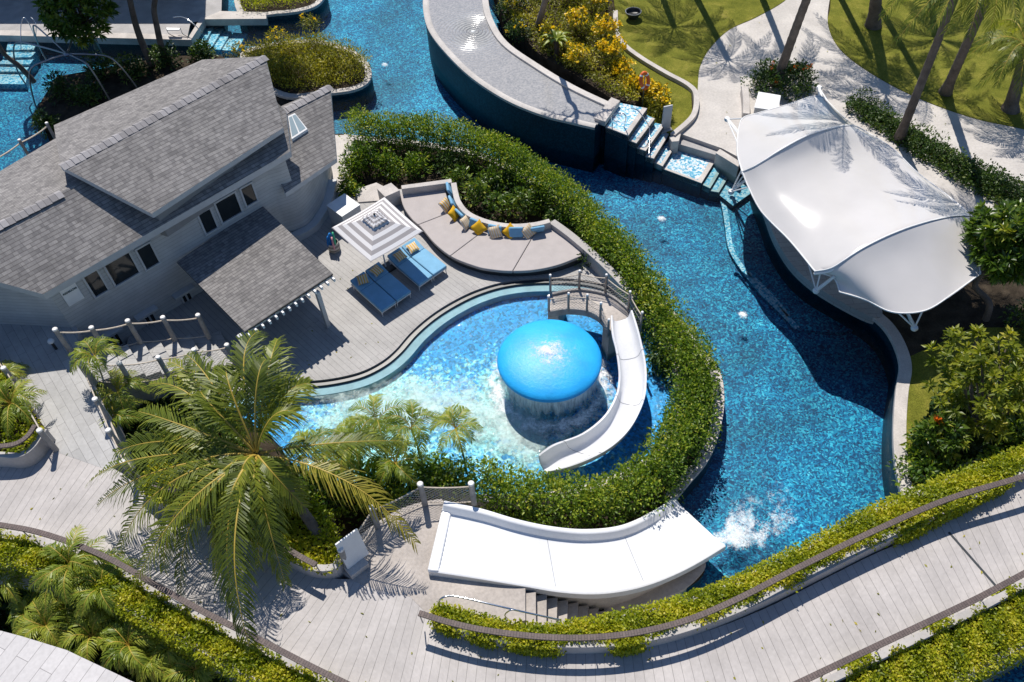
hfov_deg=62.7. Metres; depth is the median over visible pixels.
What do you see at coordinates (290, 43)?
shrub
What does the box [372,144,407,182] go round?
shrub
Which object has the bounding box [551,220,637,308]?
bench wall
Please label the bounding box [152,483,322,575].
handrail
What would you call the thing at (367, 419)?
areca palm
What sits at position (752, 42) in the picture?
garden path
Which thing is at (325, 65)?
shrub
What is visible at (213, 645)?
vines
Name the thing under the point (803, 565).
handrail
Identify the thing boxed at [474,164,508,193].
shrub
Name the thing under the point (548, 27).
flower shrub
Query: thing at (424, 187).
bench wall
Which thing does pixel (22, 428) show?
ground cover
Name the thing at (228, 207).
window
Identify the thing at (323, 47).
shrub
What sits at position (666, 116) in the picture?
notice panel
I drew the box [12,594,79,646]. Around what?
areca palm
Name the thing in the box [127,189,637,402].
timber deck
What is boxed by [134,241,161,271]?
window
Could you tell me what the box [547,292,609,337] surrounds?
rope railing
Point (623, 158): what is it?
cascade base
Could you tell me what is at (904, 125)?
coconut palm
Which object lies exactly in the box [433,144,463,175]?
shrub
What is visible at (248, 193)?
window
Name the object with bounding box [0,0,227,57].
pool deck
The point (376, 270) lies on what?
cushion
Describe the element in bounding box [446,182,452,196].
bolster
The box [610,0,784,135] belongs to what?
lawn
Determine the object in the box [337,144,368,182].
shrub
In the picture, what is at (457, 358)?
kid pool floor
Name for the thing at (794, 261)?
terrace floor
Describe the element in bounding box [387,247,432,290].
sun lounger
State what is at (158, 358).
rope fence
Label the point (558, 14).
ground cover
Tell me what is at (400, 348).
gutter
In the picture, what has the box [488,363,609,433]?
splash foam
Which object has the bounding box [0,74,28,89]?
pool step
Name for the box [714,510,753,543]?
slide foam
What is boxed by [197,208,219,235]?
window
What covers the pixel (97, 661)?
ground cover
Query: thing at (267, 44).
shrub
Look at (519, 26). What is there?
flower shrub
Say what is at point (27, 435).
handrail
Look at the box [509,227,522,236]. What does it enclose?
bolster
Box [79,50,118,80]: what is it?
shrub
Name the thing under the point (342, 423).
areca palm
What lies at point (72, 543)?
areca palm
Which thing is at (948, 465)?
shrub
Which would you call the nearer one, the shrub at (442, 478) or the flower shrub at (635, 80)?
the shrub at (442, 478)
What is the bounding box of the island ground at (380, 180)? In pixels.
[0,96,724,681]
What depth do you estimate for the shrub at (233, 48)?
44.13 m
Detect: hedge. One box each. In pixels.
[338,103,668,309]
[463,265,725,528]
[842,86,1023,202]
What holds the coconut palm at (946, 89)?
on the lawn at (879, 55)
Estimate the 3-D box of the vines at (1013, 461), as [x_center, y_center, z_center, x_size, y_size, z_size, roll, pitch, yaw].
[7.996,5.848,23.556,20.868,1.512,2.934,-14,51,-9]
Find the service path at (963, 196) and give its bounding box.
[845,106,997,211]
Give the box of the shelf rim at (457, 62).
[423,0,595,129]
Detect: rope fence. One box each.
[0,122,55,156]
[0,364,58,452]
[52,313,210,354]
[77,362,138,482]
[78,343,238,386]
[337,480,476,566]
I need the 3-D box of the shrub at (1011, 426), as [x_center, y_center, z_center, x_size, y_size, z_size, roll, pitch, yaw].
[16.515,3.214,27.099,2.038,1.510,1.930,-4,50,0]
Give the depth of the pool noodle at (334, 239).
34.09 m
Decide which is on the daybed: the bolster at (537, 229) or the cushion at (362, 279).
the bolster at (537, 229)
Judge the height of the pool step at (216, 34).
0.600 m
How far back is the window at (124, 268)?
30.32 m
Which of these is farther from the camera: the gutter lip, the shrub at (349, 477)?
the gutter lip
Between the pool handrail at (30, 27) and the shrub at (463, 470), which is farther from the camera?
the pool handrail at (30, 27)
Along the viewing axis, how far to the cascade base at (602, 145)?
39.02 m
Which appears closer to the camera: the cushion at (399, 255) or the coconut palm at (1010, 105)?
the cushion at (399, 255)
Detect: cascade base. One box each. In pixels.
[600,118,610,163]
[603,111,749,209]
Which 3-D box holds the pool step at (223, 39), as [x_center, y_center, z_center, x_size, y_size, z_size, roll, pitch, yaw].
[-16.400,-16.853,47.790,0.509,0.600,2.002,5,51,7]
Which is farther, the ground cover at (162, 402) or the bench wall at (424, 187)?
the bench wall at (424, 187)
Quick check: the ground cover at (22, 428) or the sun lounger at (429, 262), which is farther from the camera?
the sun lounger at (429, 262)
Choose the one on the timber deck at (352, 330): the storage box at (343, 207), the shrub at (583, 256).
the storage box at (343, 207)
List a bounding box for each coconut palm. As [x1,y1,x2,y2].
[85,330,420,655]
[769,0,810,87]
[864,0,881,29]
[878,0,1021,142]
[904,0,1023,96]
[958,18,1023,114]
[985,0,1023,33]
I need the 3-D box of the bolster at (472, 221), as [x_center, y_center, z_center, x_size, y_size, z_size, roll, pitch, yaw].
[-1.506,-4.780,34.429,0.580,0.412,0.251,24,56,21]
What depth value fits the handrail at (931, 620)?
21.11 m
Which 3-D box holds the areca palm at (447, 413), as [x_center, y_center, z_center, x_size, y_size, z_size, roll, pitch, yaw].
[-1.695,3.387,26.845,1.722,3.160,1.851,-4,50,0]
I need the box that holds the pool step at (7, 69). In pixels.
[0,66,32,74]
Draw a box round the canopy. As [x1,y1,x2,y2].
[724,85,980,331]
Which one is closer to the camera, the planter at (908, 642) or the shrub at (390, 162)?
the planter at (908, 642)
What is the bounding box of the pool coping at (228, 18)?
[0,11,267,45]
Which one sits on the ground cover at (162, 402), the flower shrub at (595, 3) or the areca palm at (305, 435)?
the areca palm at (305, 435)
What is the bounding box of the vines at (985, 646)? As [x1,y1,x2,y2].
[820,583,1023,681]
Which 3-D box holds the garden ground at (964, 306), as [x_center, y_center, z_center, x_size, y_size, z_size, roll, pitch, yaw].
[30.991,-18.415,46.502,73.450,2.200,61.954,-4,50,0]
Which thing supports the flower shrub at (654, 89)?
on the garden ground at (964, 306)
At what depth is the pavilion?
21.55 m
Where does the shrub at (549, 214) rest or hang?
on the island ground at (380, 180)
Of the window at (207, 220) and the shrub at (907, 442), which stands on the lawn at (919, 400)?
the shrub at (907, 442)
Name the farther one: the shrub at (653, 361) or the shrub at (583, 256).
the shrub at (583, 256)
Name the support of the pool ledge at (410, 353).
on the island ground at (380, 180)
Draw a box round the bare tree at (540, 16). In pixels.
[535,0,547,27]
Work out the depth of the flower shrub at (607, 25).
41.75 m
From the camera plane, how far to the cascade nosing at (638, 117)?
37.92 m
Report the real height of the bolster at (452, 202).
0.412 m
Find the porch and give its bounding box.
[177,207,335,364]
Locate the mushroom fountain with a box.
[497,319,601,413]
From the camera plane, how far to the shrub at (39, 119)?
41.07 m
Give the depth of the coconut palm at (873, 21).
43.10 m
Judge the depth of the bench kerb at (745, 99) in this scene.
39.53 m
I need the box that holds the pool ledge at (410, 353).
[224,284,603,414]
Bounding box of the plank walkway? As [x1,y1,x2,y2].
[0,324,143,483]
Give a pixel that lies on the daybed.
(538, 253)
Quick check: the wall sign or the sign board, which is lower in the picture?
the sign board
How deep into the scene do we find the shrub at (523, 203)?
35.62 m
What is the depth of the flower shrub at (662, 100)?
39.02 m
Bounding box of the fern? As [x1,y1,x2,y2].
[542,29,570,57]
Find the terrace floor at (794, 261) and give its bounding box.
[762,214,881,323]
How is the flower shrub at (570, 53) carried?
on the flower bed at (560, 70)
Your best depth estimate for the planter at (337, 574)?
23.64 m
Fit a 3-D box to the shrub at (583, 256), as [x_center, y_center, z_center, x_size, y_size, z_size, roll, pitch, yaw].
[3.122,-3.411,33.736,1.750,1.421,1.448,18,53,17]
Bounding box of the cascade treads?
[607,103,749,205]
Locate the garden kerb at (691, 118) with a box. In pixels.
[613,10,698,136]
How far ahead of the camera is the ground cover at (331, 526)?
23.97 m
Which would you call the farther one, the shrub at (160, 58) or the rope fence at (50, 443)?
the shrub at (160, 58)
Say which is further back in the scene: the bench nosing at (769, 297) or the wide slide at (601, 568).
the bench nosing at (769, 297)
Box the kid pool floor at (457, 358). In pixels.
[243,296,674,497]
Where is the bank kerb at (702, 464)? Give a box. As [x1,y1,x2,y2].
[344,134,723,500]
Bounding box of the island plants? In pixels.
[238,29,368,91]
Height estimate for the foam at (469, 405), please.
0.001 m
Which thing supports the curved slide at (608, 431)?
on the kid pool floor at (457, 358)
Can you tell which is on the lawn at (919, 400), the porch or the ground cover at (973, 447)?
the ground cover at (973, 447)
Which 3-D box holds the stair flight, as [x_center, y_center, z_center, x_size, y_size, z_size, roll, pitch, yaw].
[-12.605,0.834,30.420,4.740,2.216,1.832,-25,53,-17]
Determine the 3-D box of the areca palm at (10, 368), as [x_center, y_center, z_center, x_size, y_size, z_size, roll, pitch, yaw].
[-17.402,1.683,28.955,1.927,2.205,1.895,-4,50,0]
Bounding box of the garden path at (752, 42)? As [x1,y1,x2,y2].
[681,0,1023,191]
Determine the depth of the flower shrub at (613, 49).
40.41 m
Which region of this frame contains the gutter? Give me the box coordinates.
[238,280,613,393]
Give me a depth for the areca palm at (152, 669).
22.68 m
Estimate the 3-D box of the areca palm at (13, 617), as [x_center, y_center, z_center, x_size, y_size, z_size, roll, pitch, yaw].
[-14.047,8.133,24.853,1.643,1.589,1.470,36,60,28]
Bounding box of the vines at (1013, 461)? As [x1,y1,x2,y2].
[427,442,1023,659]
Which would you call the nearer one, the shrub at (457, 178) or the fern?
the shrub at (457, 178)
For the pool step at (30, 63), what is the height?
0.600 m
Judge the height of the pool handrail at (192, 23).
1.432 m
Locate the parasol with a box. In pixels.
[332,197,422,272]
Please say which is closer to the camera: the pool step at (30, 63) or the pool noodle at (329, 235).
the pool noodle at (329, 235)
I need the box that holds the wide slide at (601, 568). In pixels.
[428,498,725,610]
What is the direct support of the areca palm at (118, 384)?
on the ground cover at (162, 402)
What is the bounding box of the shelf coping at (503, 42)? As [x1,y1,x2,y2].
[482,0,607,105]
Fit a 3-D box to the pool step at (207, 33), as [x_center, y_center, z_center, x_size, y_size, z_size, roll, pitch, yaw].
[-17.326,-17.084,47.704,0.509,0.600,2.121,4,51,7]
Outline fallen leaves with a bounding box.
[30,14,1022,681]
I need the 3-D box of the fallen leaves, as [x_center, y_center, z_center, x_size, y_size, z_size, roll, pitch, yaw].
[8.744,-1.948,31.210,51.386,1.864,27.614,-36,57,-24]
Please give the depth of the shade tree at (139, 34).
43.73 m
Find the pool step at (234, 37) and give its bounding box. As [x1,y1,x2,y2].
[222,33,247,56]
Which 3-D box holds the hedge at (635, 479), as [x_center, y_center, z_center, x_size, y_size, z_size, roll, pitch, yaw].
[3.999,2.424,28.616,6.292,2.648,12.234,27,57,23]
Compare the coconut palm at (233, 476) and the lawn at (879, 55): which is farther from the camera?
the lawn at (879, 55)
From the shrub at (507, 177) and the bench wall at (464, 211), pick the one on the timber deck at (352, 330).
the bench wall at (464, 211)
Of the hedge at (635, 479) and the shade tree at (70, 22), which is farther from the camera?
the shade tree at (70, 22)
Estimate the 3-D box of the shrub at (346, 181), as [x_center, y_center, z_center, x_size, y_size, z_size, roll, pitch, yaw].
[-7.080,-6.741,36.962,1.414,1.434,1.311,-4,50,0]
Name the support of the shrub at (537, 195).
on the island ground at (380, 180)
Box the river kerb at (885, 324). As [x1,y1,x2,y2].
[872,314,912,494]
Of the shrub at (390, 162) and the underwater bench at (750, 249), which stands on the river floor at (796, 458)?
the underwater bench at (750, 249)
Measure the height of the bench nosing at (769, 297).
0.160 m
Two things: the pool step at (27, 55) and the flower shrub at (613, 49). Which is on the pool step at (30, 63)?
the pool step at (27, 55)
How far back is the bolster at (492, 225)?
34.06 m
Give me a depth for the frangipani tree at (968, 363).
26.21 m
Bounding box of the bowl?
[625,7,641,19]
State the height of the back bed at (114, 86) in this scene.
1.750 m
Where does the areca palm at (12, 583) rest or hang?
on the island ground at (380, 180)
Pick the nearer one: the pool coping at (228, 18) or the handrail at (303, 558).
the handrail at (303, 558)
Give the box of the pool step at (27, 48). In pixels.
[6,42,40,56]
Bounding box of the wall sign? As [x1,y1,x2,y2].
[60,283,83,306]
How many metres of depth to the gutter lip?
32.29 m
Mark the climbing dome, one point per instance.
(65, 53)
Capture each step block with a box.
[594,97,619,125]
[668,134,680,153]
[713,149,738,183]
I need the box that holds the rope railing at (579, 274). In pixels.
[549,269,643,331]
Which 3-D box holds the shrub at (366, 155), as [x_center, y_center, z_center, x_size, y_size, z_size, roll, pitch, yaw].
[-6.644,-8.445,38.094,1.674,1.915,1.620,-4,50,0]
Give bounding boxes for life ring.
[639,71,649,106]
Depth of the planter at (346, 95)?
43.25 m
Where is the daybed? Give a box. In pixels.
[401,190,580,275]
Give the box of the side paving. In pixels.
[331,135,381,202]
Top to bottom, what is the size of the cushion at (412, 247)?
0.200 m
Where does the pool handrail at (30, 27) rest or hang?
on the pool coping at (228, 18)
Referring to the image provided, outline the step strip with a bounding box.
[678,137,716,160]
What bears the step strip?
attached to the cascade base at (623, 158)
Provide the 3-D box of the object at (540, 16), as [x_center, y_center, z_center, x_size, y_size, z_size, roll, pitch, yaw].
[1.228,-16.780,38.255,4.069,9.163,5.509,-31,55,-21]
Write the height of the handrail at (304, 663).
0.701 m
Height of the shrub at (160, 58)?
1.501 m
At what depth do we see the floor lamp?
29.15 m
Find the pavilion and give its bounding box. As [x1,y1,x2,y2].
[0,631,132,681]
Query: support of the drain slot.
on the boardwalk
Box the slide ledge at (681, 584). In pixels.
[604,563,705,613]
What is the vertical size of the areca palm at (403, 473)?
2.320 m
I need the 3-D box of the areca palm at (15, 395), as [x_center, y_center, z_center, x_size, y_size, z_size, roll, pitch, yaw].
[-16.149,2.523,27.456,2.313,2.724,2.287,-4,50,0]
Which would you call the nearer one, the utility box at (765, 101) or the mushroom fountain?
the mushroom fountain
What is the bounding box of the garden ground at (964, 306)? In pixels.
[488,0,1023,498]
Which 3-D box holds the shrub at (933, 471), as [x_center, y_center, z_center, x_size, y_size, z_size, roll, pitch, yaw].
[13.032,4.079,26.651,1.963,1.403,1.777,-4,50,0]
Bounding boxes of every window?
[82,270,110,299]
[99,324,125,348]
[103,251,141,287]
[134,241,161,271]
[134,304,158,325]
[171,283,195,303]
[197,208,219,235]
[213,190,243,224]
[238,181,258,208]
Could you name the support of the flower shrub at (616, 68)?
on the flower bed at (560, 70)
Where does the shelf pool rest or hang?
on the river floor at (796, 458)
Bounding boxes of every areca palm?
[0,359,30,387]
[0,376,46,437]
[0,570,27,606]
[5,585,47,638]
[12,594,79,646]
[27,525,113,617]
[37,588,82,628]
[53,548,125,617]
[58,608,124,662]
[64,556,139,619]
[68,334,128,380]
[82,603,128,638]
[91,368,151,423]
[94,615,159,673]
[98,397,148,428]
[127,635,174,681]
[146,632,188,674]
[161,652,216,681]
[283,425,340,476]
[311,439,366,486]
[322,416,381,466]
[325,415,388,476]
[346,394,411,454]
[364,436,428,486]
[381,399,447,465]
[428,402,483,470]
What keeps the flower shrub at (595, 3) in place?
on the flower bed at (560, 70)
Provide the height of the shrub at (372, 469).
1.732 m
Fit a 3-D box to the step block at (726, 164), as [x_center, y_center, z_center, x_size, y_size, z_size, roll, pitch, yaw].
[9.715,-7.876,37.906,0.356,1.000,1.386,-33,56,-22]
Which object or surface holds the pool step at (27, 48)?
on the pool deck at (13, 13)
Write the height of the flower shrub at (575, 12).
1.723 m
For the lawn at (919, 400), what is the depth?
29.52 m
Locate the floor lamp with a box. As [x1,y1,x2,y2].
[47,338,57,349]
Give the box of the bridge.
[548,288,630,360]
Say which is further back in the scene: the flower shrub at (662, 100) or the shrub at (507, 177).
the flower shrub at (662, 100)
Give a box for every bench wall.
[401,179,451,196]
[451,182,550,232]
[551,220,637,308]
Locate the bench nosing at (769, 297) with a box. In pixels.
[720,200,798,328]
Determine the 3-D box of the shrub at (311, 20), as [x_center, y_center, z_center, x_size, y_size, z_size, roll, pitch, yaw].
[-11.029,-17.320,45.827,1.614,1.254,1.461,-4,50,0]
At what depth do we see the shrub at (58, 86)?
43.02 m
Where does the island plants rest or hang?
in the planter at (346, 95)
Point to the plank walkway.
(69, 413)
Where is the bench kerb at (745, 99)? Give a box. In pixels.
[740,86,749,117]
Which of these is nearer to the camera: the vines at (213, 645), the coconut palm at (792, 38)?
the vines at (213, 645)
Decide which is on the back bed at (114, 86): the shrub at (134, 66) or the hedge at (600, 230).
the shrub at (134, 66)
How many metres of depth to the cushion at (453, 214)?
34.83 m
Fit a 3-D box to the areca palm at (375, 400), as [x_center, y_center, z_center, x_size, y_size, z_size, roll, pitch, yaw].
[-4.299,3.065,27.460,2.176,2.839,1.932,16,53,15]
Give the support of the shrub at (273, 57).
in the planter at (346, 95)
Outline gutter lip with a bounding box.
[227,281,621,399]
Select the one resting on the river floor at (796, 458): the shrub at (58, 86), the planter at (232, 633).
the planter at (232, 633)
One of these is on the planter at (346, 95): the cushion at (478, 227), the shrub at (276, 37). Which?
the shrub at (276, 37)
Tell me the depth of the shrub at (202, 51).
44.76 m
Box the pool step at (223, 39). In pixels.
[213,31,231,55]
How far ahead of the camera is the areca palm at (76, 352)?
27.33 m
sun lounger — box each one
[350,272,395,316]
[365,262,410,305]
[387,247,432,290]
[402,238,446,279]
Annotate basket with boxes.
[327,239,339,252]
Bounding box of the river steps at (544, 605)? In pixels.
[525,592,606,624]
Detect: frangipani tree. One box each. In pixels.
[908,408,973,461]
[921,323,1023,451]
[958,198,1023,321]
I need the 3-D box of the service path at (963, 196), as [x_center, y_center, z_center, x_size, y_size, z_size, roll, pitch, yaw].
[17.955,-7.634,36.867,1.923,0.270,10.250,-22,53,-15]
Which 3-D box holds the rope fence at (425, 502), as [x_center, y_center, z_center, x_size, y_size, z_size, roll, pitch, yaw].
[-3.085,4.992,24.109,4.207,1.220,0.941,-25,53,-17]
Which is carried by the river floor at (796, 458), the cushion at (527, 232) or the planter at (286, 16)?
the planter at (286, 16)
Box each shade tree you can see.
[0,44,35,83]
[31,0,119,50]
[127,0,154,66]
[151,0,165,57]
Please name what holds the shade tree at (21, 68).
on the back bed at (114, 86)
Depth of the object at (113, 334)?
31.43 m
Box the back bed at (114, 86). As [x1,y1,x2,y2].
[38,55,223,140]
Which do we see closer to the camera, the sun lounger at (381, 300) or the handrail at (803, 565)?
the handrail at (803, 565)
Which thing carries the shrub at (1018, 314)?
on the lawn at (919, 400)
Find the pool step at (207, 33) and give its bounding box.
[196,27,213,46]
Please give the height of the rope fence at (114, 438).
1.190 m
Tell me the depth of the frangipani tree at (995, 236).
28.90 m
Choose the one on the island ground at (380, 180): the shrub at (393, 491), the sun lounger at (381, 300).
the shrub at (393, 491)
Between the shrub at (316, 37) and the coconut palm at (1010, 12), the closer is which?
the coconut palm at (1010, 12)
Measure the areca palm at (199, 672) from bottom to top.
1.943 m
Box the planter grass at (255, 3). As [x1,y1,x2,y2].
[233,0,308,11]
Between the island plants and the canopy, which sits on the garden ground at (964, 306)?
the canopy
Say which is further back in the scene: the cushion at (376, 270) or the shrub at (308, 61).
the shrub at (308, 61)
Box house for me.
[0,55,337,351]
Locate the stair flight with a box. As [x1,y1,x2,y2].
[83,331,232,416]
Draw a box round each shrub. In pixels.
[31,107,61,140]
[41,69,83,106]
[69,76,111,106]
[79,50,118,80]
[109,51,151,84]
[146,40,183,72]
[186,38,217,63]
[221,39,253,57]
[243,38,285,61]
[255,50,289,80]
[264,26,289,48]
[268,52,306,87]
[269,32,310,58]
[287,50,328,77]
[296,12,324,31]
[297,464,343,506]
[299,28,331,63]
[306,43,345,72]
[306,483,352,531]
[311,48,353,86]
[322,38,365,69]
[330,460,371,503]
[336,173,364,197]
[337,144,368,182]
[340,46,372,81]
[340,468,388,525]
[349,136,383,177]
[355,454,399,503]
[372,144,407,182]
[377,477,429,516]
[387,445,433,495]
[400,151,437,181]
[406,447,462,500]
[417,461,461,503]
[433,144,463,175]
[433,454,481,501]
[442,164,472,196]
[458,177,491,214]
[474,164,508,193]
[482,188,519,221]
[493,0,528,20]
[497,169,528,199]
[503,18,531,43]
[505,185,542,218]
[520,182,550,217]
[533,21,571,53]
[542,207,573,229]
[558,5,596,39]
[562,41,596,76]
[570,0,615,19]
[574,240,610,268]
[582,13,622,45]
[594,34,627,66]
[604,55,635,78]
[622,71,649,105]
[641,78,671,106]
[645,341,675,381]
[646,91,675,120]
[886,446,950,488]
[899,420,945,463]
[923,452,972,483]
[958,443,1005,469]
[985,416,1023,451]
[998,297,1023,341]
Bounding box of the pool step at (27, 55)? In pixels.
[3,52,40,62]
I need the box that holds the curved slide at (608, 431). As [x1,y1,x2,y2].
[539,310,646,475]
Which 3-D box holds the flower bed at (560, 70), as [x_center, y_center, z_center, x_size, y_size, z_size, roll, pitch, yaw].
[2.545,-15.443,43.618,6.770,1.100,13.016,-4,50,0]
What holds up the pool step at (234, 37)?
on the river floor at (796, 458)
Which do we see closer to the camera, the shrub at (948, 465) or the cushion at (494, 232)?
the shrub at (948, 465)
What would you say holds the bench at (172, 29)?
on the pool coping at (228, 18)
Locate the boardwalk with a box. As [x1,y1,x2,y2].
[0,448,1023,681]
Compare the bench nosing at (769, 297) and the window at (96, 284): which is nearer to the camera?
the window at (96, 284)
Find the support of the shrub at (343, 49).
on the planter at (346, 95)
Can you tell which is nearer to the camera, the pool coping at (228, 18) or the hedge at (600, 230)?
the hedge at (600, 230)
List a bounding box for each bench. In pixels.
[166,27,187,36]
[720,199,852,334]
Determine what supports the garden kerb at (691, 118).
on the lawn at (679, 38)
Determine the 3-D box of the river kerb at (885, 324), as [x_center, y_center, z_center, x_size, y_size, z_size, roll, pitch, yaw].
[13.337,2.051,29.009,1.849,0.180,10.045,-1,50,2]
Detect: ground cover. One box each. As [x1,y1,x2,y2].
[0,373,44,453]
[0,587,230,681]
[120,395,319,493]
[136,459,342,575]
[498,0,641,100]
[908,363,1023,487]
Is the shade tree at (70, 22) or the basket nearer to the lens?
the basket
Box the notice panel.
[661,105,672,133]
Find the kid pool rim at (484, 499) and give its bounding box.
[460,305,683,508]
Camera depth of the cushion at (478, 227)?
34.24 m
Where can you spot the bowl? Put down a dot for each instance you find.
(633, 13)
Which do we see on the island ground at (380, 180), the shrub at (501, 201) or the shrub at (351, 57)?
the shrub at (501, 201)
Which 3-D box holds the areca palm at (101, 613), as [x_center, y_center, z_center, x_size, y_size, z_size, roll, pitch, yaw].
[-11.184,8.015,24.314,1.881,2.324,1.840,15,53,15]
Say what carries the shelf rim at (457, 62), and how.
on the shelf pool
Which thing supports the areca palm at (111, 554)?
on the island ground at (380, 180)
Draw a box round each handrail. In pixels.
[0,424,37,448]
[0,522,349,681]
[20,17,36,49]
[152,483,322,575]
[173,16,207,42]
[418,473,1023,644]
[438,595,559,620]
[611,108,649,153]
[793,570,1023,681]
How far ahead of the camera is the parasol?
31.87 m
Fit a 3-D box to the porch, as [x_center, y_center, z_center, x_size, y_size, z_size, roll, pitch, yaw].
[-9.630,-2.086,32.025,4.050,2.220,5.770,-34,57,-23]
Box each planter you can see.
[0,378,55,468]
[0,531,331,681]
[139,462,344,578]
[234,0,329,35]
[240,39,374,111]
[453,453,1023,653]
[816,580,1023,681]
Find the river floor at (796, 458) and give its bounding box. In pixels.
[0,0,1023,681]
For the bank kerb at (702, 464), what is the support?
on the island ground at (380, 180)
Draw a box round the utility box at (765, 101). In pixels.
[753,92,780,113]
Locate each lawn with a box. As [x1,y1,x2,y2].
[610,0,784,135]
[828,0,1023,128]
[906,327,1023,491]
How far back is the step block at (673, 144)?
38.48 m
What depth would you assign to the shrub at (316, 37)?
44.12 m
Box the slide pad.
[343,499,525,624]
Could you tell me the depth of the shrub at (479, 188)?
36.06 m
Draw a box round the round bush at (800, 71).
[740,56,818,102]
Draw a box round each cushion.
[355,273,369,285]
[368,264,383,276]
[393,249,407,261]
[405,241,419,253]
[438,196,451,212]
[447,205,458,221]
[459,215,468,230]
[470,219,486,235]
[487,224,502,238]
[502,223,513,238]
[521,222,536,238]
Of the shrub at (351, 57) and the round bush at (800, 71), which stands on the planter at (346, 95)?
the shrub at (351, 57)
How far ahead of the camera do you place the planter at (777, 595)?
22.35 m
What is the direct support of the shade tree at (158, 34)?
on the back bed at (114, 86)
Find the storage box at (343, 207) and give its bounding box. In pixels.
[326,193,360,225]
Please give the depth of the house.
31.01 m
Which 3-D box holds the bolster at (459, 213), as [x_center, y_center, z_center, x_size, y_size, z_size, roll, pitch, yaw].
[-2.130,-5.236,34.840,0.251,0.412,0.580,-30,55,-20]
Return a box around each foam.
[347,382,539,453]
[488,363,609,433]
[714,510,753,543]
[727,514,775,546]
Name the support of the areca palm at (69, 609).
on the island ground at (380, 180)
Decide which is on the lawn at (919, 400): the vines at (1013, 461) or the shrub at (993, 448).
the shrub at (993, 448)
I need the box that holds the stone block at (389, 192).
[377,183,401,206]
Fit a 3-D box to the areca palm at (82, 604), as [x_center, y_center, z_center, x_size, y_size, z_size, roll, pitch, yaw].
[-11.539,7.526,24.260,2.143,3.066,1.826,-4,50,0]
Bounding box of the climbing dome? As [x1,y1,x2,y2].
[13,25,137,115]
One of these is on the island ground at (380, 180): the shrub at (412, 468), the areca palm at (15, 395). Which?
the shrub at (412, 468)
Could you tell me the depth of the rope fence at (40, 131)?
38.94 m
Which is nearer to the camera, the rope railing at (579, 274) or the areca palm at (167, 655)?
the areca palm at (167, 655)
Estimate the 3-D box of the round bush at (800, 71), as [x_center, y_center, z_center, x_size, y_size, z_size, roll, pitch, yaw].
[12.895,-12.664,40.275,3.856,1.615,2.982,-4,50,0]
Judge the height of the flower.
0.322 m
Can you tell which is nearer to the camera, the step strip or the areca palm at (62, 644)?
the areca palm at (62, 644)
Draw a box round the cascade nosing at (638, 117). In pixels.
[605,107,727,196]
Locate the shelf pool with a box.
[426,0,603,172]
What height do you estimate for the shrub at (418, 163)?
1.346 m
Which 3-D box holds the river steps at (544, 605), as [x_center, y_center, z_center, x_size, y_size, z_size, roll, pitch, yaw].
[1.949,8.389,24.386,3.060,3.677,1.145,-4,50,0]
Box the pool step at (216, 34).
[208,28,223,52]
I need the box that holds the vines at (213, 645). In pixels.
[0,529,333,681]
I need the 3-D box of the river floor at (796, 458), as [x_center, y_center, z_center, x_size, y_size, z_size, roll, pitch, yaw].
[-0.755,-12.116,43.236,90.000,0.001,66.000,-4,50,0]
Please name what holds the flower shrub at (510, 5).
on the flower bed at (560, 70)
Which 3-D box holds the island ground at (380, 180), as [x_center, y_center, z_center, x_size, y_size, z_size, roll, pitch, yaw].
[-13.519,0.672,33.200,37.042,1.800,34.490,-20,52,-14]
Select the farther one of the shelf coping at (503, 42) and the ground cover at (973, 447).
the shelf coping at (503, 42)
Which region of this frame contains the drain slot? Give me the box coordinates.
[948,532,995,585]
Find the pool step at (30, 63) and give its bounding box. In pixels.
[0,59,38,73]
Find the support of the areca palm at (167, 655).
on the island ground at (380, 180)
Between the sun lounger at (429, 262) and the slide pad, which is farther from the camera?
the sun lounger at (429, 262)
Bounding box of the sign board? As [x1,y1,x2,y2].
[335,528,369,578]
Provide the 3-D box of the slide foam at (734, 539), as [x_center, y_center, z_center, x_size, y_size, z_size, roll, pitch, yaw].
[8.109,5.647,26.886,1.892,0.001,3.518,25,56,22]
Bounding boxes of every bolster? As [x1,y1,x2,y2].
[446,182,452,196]
[448,195,456,208]
[454,208,463,217]
[469,217,481,227]
[488,224,501,233]
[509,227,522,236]
[531,225,544,232]
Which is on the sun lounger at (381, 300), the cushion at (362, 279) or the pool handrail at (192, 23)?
the cushion at (362, 279)
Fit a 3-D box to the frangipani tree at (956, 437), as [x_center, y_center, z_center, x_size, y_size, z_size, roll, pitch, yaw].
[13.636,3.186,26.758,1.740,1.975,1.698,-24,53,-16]
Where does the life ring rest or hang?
on the flower bed at (560, 70)
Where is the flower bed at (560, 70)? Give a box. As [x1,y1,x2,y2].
[493,0,642,106]
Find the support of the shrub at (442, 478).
on the island ground at (380, 180)
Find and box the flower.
[934,414,944,424]
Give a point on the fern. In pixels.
(558, 35)
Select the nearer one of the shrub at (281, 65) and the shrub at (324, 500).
the shrub at (324, 500)
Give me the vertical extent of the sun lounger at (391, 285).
0.542 m
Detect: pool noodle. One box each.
[328,233,331,245]
[332,232,336,244]
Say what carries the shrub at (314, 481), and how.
on the island ground at (380, 180)
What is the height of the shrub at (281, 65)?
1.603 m
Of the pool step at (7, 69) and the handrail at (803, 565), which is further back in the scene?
the pool step at (7, 69)

